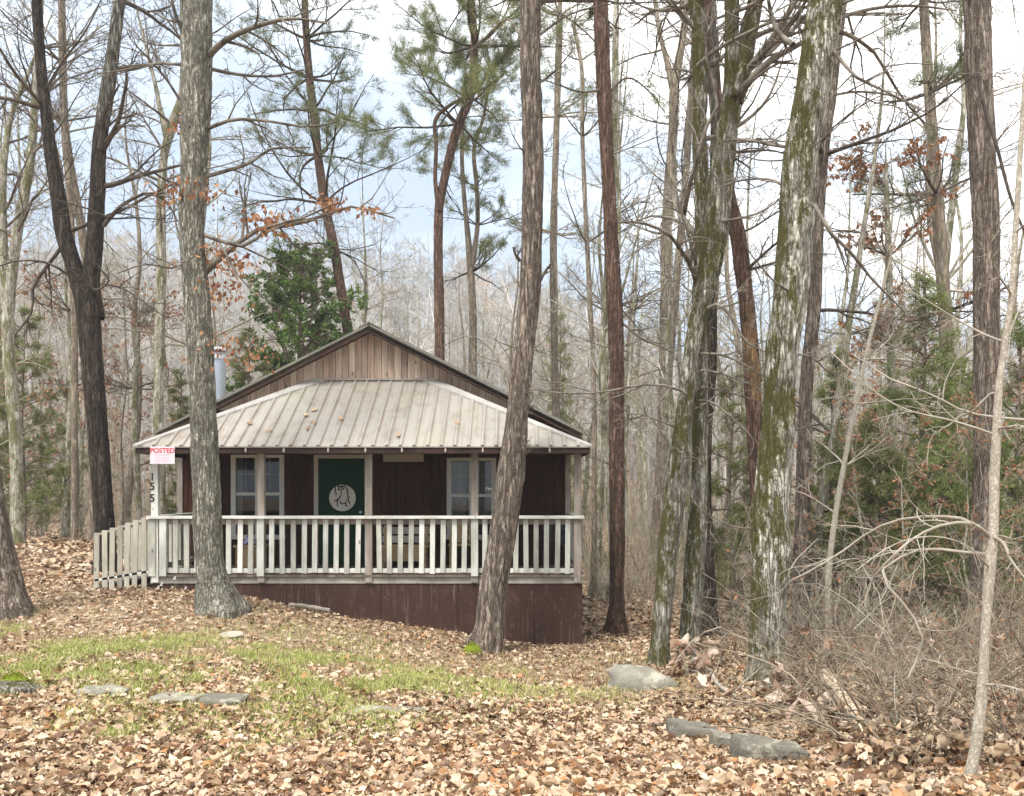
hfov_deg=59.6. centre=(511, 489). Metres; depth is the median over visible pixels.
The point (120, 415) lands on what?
beech tree
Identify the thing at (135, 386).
oak tree
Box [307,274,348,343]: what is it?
bare tree
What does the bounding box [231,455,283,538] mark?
window
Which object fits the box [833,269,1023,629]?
cedar tree
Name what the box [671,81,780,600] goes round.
bare tree
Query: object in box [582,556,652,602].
bare shrub
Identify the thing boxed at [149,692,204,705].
stone slab
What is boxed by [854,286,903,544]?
bare tree
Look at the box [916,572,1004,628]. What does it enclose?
bare shrub
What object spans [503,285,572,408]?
bare tree
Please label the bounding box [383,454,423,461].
blank board
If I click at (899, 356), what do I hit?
bare tree
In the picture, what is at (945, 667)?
fallen branch
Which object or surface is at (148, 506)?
bare shrub
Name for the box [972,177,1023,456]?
bare tree
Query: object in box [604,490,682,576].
bare shrub
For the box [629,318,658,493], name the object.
bare tree
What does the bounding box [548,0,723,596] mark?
bare tree
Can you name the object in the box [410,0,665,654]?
pine tree
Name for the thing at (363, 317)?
bare tree
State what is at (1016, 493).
cedar tree
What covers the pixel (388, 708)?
stone slab
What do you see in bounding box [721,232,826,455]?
bare tree
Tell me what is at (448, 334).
bare tree
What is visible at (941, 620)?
bare shrub
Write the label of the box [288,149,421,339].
bare tree
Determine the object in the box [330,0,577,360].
pine tree
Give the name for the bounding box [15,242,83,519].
bare tree
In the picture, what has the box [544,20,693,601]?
bare tree
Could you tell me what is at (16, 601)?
pine tree
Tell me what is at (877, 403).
bare tree
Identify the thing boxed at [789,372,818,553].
bare tree
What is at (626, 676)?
boulder
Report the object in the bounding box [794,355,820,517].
bare tree
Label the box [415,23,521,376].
pine tree
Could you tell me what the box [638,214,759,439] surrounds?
bare tree
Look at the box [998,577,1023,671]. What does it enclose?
bare shrub
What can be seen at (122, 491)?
bare tree
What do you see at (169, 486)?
bare shrub
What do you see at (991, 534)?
sapling
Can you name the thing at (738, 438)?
beech tree
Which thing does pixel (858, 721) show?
fallen branch
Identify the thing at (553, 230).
pine tree
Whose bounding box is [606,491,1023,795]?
undergrowth
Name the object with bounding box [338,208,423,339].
bare tree
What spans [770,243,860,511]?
bare tree
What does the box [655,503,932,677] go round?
bare shrub
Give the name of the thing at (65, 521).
oak tree
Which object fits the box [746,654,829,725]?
fallen branch
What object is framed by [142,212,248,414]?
bare tree
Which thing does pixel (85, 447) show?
beech tree
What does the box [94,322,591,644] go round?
cabin
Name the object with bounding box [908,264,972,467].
bare tree
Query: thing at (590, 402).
bare tree
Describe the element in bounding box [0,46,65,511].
bare tree
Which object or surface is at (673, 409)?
bare tree
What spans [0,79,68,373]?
bare tree
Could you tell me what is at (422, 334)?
bare tree
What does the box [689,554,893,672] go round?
bare shrub
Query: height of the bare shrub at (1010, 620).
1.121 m
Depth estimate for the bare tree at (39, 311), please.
31.83 m
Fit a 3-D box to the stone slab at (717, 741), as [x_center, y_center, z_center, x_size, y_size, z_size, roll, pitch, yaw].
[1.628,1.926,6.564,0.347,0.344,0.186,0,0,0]
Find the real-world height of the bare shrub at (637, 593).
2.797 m
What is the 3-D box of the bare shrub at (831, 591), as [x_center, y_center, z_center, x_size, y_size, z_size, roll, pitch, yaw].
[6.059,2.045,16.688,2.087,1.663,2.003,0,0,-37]
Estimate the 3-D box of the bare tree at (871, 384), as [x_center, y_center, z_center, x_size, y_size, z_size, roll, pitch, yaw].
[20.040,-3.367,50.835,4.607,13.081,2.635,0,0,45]
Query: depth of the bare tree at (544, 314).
53.50 m
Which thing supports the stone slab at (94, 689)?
on the ground at (268, 623)
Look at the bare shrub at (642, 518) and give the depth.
39.21 m
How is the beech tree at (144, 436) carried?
on the ground at (268, 623)
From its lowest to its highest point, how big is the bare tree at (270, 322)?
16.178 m
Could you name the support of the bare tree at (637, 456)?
on the ground at (268, 623)
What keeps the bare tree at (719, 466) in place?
on the ground at (268, 623)
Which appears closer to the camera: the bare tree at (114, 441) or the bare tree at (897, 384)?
the bare tree at (897, 384)
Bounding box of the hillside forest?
[0,218,1023,530]
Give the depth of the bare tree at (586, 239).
23.94 m
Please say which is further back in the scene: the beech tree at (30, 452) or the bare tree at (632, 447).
the bare tree at (632, 447)
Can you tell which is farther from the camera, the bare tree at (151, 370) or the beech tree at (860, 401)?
the bare tree at (151, 370)
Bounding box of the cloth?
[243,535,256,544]
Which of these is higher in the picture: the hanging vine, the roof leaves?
the hanging vine
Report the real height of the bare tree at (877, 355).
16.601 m
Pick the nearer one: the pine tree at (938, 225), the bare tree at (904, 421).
the pine tree at (938, 225)
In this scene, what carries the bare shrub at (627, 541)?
on the ground at (268, 623)
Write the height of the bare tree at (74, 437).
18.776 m
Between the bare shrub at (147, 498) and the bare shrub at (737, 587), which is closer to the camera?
the bare shrub at (737, 587)
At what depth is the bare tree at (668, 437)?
22.35 m
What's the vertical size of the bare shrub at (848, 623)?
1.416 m
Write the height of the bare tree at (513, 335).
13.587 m
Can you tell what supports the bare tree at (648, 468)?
on the ground at (268, 623)
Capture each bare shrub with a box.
[9,500,62,537]
[25,475,85,536]
[27,447,145,537]
[124,466,176,528]
[124,477,175,521]
[133,493,150,515]
[581,490,650,592]
[581,533,684,612]
[582,484,684,593]
[582,488,639,541]
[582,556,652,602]
[603,523,643,562]
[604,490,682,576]
[624,522,683,592]
[627,483,653,549]
[628,533,824,636]
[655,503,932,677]
[675,493,896,633]
[675,544,790,619]
[681,502,852,643]
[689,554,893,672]
[713,502,791,589]
[779,546,1023,704]
[785,570,883,664]
[786,564,952,664]
[788,556,858,613]
[789,594,884,669]
[808,559,1006,659]
[810,556,898,629]
[822,573,976,686]
[823,530,1010,627]
[832,557,1008,648]
[842,500,960,633]
[860,547,1023,660]
[862,562,1022,668]
[890,594,1003,647]
[912,633,999,683]
[914,609,1022,692]
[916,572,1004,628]
[929,600,1022,670]
[939,562,1023,627]
[946,577,1023,640]
[956,542,1023,633]
[990,641,1023,695]
[996,599,1023,668]
[997,543,1023,641]
[997,581,1022,639]
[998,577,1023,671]
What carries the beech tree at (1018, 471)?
on the ground at (268, 623)
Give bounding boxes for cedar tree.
[0,303,88,533]
[165,366,188,513]
[227,307,272,391]
[546,300,591,547]
[677,365,794,626]
[787,349,921,619]
[792,402,967,635]
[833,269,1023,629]
[873,362,1023,624]
[928,310,1023,628]
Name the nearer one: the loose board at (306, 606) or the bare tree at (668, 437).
the loose board at (306, 606)
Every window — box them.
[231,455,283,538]
[446,458,495,538]
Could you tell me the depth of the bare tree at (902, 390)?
40.67 m
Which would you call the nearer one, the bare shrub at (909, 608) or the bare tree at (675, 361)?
the bare shrub at (909, 608)
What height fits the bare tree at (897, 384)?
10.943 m
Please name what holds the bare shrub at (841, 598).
on the ground at (268, 623)
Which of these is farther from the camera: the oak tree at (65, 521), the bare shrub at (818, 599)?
the oak tree at (65, 521)
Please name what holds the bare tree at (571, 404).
on the ground at (268, 623)
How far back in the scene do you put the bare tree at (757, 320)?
30.35 m
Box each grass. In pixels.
[0,595,708,779]
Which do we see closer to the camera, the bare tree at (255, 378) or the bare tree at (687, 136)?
the bare tree at (687, 136)
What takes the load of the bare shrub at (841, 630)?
on the ground at (268, 623)
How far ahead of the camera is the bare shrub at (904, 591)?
15.24 m
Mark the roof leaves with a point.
(340, 418)
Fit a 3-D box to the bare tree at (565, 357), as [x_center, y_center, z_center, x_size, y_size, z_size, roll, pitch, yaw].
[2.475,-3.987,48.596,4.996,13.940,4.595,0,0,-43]
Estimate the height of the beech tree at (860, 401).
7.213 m
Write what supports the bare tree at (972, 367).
on the ground at (268, 623)
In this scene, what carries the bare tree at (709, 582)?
on the ground at (268, 623)
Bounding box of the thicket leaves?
[699,612,1023,770]
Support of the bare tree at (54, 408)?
on the ground at (268, 623)
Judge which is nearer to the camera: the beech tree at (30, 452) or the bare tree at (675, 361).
the beech tree at (30, 452)
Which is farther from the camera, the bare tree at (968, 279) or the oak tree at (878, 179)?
the bare tree at (968, 279)
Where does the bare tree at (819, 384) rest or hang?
on the ground at (268, 623)
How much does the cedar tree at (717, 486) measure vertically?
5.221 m
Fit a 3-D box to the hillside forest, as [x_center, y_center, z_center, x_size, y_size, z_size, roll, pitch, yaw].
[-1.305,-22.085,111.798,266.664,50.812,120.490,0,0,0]
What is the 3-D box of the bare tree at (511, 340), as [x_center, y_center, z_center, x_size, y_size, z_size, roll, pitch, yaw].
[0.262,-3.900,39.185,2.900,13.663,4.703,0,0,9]
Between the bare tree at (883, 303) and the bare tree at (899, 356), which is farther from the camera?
the bare tree at (883, 303)
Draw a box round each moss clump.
[0,670,30,681]
[463,641,481,655]
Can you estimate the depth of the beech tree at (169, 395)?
31.35 m
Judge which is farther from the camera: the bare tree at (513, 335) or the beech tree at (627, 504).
the bare tree at (513, 335)
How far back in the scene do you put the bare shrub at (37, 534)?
27.48 m
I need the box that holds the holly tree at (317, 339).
[226,231,369,393]
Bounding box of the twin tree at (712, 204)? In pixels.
[508,0,918,666]
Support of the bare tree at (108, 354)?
on the ground at (268, 623)
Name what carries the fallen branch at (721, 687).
on the ground at (268, 623)
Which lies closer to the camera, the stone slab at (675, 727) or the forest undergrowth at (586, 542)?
the stone slab at (675, 727)
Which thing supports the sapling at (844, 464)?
on the ground at (268, 623)
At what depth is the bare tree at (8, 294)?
20.91 m
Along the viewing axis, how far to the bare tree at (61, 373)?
47.32 m
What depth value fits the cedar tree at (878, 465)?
14.39 m
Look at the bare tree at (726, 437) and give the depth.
27.15 m
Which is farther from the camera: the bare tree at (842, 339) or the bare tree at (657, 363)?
the bare tree at (657, 363)
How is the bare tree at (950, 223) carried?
on the ground at (268, 623)
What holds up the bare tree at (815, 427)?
on the ground at (268, 623)
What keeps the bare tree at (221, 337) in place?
on the ground at (268, 623)
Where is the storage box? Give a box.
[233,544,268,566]
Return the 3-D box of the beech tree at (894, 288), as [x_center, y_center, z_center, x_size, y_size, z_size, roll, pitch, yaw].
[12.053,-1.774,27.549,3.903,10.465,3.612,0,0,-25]
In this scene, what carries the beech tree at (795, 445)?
on the ground at (268, 623)
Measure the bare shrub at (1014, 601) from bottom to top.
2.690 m
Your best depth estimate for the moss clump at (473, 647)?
12.79 m
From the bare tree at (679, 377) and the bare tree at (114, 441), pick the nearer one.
the bare tree at (679, 377)
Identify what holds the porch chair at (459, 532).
on the cabin
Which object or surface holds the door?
in the cabin
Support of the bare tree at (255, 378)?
on the ground at (268, 623)
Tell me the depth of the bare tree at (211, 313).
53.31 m
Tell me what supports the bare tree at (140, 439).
on the ground at (268, 623)
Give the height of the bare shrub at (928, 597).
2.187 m
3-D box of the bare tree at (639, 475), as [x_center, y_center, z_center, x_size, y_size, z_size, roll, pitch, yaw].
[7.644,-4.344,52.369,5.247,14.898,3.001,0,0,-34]
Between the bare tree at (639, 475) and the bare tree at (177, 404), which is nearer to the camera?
the bare tree at (177, 404)
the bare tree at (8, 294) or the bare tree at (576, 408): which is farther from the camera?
the bare tree at (576, 408)
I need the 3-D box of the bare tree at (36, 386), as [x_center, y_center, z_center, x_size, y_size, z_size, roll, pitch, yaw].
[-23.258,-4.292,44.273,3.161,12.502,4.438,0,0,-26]
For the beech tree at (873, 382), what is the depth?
30.24 m
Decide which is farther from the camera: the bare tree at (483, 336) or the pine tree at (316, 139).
the bare tree at (483, 336)
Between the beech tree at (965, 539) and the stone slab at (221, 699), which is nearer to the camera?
the stone slab at (221, 699)
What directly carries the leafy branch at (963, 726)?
on the ground at (268, 623)
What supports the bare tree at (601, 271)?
on the ground at (268, 623)
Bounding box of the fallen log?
[817,668,866,723]
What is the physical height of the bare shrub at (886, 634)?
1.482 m
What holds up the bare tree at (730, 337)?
on the ground at (268, 623)
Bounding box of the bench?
[382,525,429,567]
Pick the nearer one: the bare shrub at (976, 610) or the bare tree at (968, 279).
the bare shrub at (976, 610)
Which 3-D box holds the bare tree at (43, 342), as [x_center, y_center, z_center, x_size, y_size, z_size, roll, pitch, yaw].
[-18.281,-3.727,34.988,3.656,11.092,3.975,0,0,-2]
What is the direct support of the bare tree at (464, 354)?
on the ground at (268, 623)
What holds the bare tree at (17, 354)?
on the ground at (268, 623)
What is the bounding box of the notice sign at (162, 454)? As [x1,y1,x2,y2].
[150,446,174,463]
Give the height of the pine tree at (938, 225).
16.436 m
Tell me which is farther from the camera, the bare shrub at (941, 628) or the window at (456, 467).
the window at (456, 467)
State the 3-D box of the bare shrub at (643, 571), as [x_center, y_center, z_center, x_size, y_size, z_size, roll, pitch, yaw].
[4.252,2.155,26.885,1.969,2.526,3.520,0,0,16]
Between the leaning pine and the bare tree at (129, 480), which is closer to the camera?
the leaning pine
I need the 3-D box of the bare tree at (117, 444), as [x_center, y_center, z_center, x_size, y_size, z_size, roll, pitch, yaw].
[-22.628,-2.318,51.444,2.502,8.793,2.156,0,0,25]
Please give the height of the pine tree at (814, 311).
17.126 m
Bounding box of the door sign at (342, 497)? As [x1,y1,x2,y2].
[329,485,355,510]
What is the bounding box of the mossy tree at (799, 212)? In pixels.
[647,0,1010,687]
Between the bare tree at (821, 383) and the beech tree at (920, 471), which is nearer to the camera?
the beech tree at (920, 471)
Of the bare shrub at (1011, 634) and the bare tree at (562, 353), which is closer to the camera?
the bare shrub at (1011, 634)
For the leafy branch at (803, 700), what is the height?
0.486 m
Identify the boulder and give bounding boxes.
[607,664,678,692]
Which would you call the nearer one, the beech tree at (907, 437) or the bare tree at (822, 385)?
the beech tree at (907, 437)
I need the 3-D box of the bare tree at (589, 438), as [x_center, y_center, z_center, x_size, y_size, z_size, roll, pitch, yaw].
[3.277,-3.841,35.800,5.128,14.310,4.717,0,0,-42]
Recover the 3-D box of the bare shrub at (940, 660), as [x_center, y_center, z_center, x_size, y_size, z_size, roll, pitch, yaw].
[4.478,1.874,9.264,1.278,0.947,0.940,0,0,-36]
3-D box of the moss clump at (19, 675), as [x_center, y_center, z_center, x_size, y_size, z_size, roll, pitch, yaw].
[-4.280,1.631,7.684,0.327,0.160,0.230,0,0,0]
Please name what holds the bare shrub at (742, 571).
on the ground at (268, 623)
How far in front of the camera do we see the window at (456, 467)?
16.10 m
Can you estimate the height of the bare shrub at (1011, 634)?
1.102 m
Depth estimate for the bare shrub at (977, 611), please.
9.96 m
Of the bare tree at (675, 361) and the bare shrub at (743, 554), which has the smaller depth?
the bare shrub at (743, 554)
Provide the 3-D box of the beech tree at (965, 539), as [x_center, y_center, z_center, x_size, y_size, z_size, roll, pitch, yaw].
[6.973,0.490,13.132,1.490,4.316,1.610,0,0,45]
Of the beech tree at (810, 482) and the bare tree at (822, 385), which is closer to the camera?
the beech tree at (810, 482)
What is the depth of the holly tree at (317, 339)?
26.51 m
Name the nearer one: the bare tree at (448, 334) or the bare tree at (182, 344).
the bare tree at (182, 344)
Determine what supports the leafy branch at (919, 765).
on the ground at (268, 623)
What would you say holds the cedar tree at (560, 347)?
on the ground at (268, 623)
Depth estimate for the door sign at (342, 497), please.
15.97 m
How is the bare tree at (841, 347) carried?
on the ground at (268, 623)
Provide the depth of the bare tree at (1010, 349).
49.56 m
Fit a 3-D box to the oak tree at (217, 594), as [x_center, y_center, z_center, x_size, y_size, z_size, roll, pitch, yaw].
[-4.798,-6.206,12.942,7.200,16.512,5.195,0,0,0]
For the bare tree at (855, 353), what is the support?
on the ground at (268, 623)
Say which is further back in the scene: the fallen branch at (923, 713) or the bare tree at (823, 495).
the bare tree at (823, 495)
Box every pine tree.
[0,468,35,620]
[206,0,440,334]
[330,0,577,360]
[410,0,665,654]
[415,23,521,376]
[466,0,692,635]
[483,2,634,418]
[716,0,1018,634]
[848,0,1023,604]
[912,0,1023,656]
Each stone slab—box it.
[0,680,41,696]
[76,684,129,697]
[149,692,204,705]
[197,693,248,708]
[345,705,425,719]
[666,718,718,738]
[708,729,730,750]
[729,733,809,760]
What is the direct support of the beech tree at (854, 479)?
on the ground at (268, 623)
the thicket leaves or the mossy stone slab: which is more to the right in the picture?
the thicket leaves
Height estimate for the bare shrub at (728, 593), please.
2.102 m
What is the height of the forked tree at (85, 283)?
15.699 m
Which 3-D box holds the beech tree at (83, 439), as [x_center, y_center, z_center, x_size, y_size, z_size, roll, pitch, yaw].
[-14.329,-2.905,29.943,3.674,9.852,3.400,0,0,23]
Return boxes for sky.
[0,0,1023,439]
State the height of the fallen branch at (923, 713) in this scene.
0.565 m
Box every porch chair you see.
[448,524,470,567]
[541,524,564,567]
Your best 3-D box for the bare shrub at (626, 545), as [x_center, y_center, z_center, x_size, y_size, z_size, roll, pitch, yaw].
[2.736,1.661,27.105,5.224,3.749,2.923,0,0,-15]
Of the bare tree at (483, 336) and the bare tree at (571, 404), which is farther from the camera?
the bare tree at (571, 404)
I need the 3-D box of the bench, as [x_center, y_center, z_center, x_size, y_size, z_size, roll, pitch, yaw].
[-1.867,0.990,15.572,0.836,0.720,0.425,0,0,0]
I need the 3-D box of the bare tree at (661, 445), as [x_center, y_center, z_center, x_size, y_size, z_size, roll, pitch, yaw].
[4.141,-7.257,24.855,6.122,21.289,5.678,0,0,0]
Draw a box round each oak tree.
[17,248,139,537]
[54,0,422,618]
[78,283,187,524]
[827,120,972,613]
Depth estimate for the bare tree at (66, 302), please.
27.91 m
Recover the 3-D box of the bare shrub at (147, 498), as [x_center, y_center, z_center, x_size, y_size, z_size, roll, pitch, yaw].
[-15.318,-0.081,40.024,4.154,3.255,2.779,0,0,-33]
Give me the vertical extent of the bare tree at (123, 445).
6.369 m
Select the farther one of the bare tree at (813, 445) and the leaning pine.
the bare tree at (813, 445)
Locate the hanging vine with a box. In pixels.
[974,46,1023,232]
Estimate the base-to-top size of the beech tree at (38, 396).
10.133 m
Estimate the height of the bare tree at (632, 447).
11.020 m
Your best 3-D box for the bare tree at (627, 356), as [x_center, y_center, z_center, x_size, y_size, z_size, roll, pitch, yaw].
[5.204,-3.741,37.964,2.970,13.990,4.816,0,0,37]
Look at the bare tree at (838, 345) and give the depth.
25.41 m
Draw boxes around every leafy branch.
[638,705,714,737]
[667,630,724,689]
[723,626,835,703]
[781,690,898,727]
[838,726,928,773]
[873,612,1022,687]
[936,718,1013,744]
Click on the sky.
(418, 190)
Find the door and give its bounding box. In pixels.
[319,459,364,564]
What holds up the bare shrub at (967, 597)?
on the ground at (268, 623)
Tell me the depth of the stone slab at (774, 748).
5.71 m
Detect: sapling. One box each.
[754,63,1023,774]
[791,160,952,649]
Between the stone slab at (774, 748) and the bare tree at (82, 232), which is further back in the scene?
the bare tree at (82, 232)
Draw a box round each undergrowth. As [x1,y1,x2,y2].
[1,429,1023,618]
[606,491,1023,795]
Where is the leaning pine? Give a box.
[618,0,842,507]
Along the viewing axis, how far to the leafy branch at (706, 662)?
10.71 m
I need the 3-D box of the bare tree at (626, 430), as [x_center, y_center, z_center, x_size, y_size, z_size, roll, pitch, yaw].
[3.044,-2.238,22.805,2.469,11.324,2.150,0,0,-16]
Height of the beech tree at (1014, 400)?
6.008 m
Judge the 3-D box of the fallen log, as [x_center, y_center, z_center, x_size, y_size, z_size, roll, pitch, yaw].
[2.756,1.745,7.439,0.153,0.145,1.927,0,0,11]
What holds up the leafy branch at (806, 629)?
on the ground at (268, 623)
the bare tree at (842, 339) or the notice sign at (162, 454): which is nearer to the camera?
the notice sign at (162, 454)
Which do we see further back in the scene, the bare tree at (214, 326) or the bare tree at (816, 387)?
the bare tree at (816, 387)
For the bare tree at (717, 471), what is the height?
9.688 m
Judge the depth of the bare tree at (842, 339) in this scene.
42.58 m
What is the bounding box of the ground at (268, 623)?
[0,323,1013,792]
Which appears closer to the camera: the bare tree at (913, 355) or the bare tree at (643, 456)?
the bare tree at (913, 355)
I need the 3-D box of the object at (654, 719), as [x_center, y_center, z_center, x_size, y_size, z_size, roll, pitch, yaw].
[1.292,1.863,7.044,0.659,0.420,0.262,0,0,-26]
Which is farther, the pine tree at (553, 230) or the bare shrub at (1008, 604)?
the pine tree at (553, 230)
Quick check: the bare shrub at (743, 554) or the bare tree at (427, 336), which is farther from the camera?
the bare tree at (427, 336)
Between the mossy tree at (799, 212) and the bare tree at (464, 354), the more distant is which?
the bare tree at (464, 354)
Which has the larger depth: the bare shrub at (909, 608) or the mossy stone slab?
the bare shrub at (909, 608)
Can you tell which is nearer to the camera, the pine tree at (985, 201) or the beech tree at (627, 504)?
the pine tree at (985, 201)
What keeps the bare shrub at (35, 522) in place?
on the ground at (268, 623)
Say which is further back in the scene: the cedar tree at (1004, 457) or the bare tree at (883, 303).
the bare tree at (883, 303)
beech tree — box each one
[0,206,85,487]
[2,352,65,536]
[27,272,141,535]
[42,394,88,512]
[80,351,152,526]
[84,341,170,505]
[107,259,187,497]
[573,360,651,551]
[711,399,750,572]
[735,388,824,576]
[787,477,826,627]
[789,341,919,640]
[791,337,935,609]
[845,306,936,573]
[851,350,886,546]
[851,409,967,649]
[856,260,966,556]
[925,378,1023,656]
[927,378,1023,640]
[963,378,1023,610]
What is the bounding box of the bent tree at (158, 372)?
[66,0,283,514]
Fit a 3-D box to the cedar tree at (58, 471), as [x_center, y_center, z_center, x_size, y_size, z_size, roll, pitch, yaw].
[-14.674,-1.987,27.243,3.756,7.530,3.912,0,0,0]
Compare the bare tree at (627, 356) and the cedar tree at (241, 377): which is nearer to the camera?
the cedar tree at (241, 377)
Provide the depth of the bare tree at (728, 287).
34.91 m
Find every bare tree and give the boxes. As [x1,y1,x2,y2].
[0,0,140,540]
[0,0,168,543]
[0,0,172,539]
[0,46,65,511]
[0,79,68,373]
[0,280,41,424]
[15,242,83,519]
[15,315,28,426]
[16,255,83,527]
[17,275,66,508]
[18,247,86,530]
[20,179,131,526]
[25,313,80,519]
[26,189,123,515]
[42,291,67,515]
[46,88,216,529]
[46,227,153,419]
[60,0,279,363]
[67,287,147,529]
[78,172,186,406]
[85,357,131,493]
[104,267,172,518]
[106,379,140,496]
[113,403,149,510]
[125,369,174,513]
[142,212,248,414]
[144,337,166,475]
[144,342,188,484]
[166,246,246,377]
[174,272,250,394]
[215,302,261,388]
[227,238,297,367]
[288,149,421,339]
[305,191,421,339]
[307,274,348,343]
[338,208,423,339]
[399,283,430,347]
[409,310,457,360]
[428,304,465,362]
[431,271,506,380]
[444,282,537,387]
[480,252,550,385]
[483,244,548,405]
[484,309,544,402]
[496,270,587,404]
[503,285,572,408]
[505,273,598,419]
[509,253,635,432]
[534,223,653,560]
[534,289,596,427]
[541,3,650,598]
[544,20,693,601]
[547,126,685,431]
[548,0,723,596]
[560,329,598,510]
[565,348,590,486]
[573,324,632,491]
[574,195,676,601]
[580,131,694,524]
[588,0,779,599]
[594,240,657,406]
[600,245,677,533]
[622,140,730,573]
[624,295,675,534]
[624,325,657,519]
[624,411,642,467]
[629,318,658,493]
[631,1,742,406]
[632,281,689,434]
[634,152,774,591]
[635,190,739,538]
[635,406,655,526]
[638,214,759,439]
[638,309,724,546]
[646,111,775,566]
[656,255,762,519]
[657,0,773,637]
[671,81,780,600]
[689,282,747,589]
[711,402,733,522]
[714,242,822,461]
[715,257,818,436]
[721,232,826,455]
[736,155,920,581]
[762,0,943,634]
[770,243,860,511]
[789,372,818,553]
[792,375,826,549]
[794,301,863,510]
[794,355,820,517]
[795,0,1023,483]
[795,319,837,481]
[796,250,873,501]
[812,149,970,428]
[812,273,882,434]
[813,273,876,498]
[816,271,873,560]
[828,320,910,481]
[829,0,1023,481]
[850,214,930,513]
[850,302,919,520]
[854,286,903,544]
[855,295,938,469]
[857,224,935,451]
[873,361,917,529]
[874,188,972,540]
[877,95,1017,416]
[877,309,929,528]
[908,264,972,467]
[910,172,1023,441]
[937,280,1021,486]
[953,177,1023,498]
[963,253,1023,511]
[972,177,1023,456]
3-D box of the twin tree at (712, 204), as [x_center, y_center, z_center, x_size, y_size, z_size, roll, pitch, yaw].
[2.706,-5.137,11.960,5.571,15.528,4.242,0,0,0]
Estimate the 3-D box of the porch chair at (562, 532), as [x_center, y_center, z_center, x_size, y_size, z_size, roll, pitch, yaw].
[0.725,0.915,15.348,0.440,0.870,0.497,0,0,0]
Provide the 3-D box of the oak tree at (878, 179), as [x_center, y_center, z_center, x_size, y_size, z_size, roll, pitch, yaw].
[7.441,-2.066,17.531,2.724,9.916,2.929,0,0,-14]
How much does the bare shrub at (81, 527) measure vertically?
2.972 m
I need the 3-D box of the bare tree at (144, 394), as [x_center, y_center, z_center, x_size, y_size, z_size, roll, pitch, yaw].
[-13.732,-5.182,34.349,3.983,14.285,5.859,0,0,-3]
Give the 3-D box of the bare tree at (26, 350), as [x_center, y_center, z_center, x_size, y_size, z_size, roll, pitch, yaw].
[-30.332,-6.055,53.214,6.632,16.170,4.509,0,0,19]
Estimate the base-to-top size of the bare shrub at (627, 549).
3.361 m
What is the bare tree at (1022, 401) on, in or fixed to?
on the ground at (268, 623)
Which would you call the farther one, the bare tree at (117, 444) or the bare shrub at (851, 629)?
the bare tree at (117, 444)
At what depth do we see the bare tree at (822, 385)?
37.55 m
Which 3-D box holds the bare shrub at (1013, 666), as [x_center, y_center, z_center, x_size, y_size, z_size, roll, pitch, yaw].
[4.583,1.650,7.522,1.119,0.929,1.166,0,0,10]
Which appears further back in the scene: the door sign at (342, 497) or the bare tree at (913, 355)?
the bare tree at (913, 355)
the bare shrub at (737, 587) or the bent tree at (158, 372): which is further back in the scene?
the bent tree at (158, 372)
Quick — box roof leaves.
[247,407,459,435]
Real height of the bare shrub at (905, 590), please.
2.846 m
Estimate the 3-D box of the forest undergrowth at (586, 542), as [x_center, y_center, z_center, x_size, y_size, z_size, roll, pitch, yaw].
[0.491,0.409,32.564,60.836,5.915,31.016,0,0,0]
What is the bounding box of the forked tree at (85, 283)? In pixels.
[0,0,242,573]
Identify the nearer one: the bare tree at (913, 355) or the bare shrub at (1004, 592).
the bare shrub at (1004, 592)
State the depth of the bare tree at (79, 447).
35.48 m
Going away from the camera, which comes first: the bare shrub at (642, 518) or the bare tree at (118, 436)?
the bare shrub at (642, 518)
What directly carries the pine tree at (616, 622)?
on the ground at (268, 623)
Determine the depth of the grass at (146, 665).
8.34 m
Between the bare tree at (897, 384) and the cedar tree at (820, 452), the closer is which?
the cedar tree at (820, 452)
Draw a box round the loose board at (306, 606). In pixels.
[288,603,329,611]
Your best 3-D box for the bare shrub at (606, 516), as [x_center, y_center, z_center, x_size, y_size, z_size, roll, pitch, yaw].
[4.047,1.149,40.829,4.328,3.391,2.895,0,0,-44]
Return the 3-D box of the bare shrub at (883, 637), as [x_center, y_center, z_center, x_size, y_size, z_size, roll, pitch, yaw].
[3.767,1.429,9.010,1.978,1.298,1.747,0,0,-23]
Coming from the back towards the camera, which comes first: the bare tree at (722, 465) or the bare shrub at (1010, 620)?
the bare tree at (722, 465)
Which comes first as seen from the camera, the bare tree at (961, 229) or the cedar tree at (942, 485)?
the cedar tree at (942, 485)
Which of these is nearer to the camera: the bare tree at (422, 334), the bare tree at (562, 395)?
the bare tree at (562, 395)
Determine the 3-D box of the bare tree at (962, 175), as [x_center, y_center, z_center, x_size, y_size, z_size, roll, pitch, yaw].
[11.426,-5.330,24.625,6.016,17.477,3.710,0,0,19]
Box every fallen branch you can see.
[707,614,761,698]
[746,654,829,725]
[817,684,958,765]
[894,674,1010,750]
[922,604,1022,696]
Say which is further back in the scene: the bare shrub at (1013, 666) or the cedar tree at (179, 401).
the cedar tree at (179, 401)
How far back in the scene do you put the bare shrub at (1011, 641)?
8.76 m

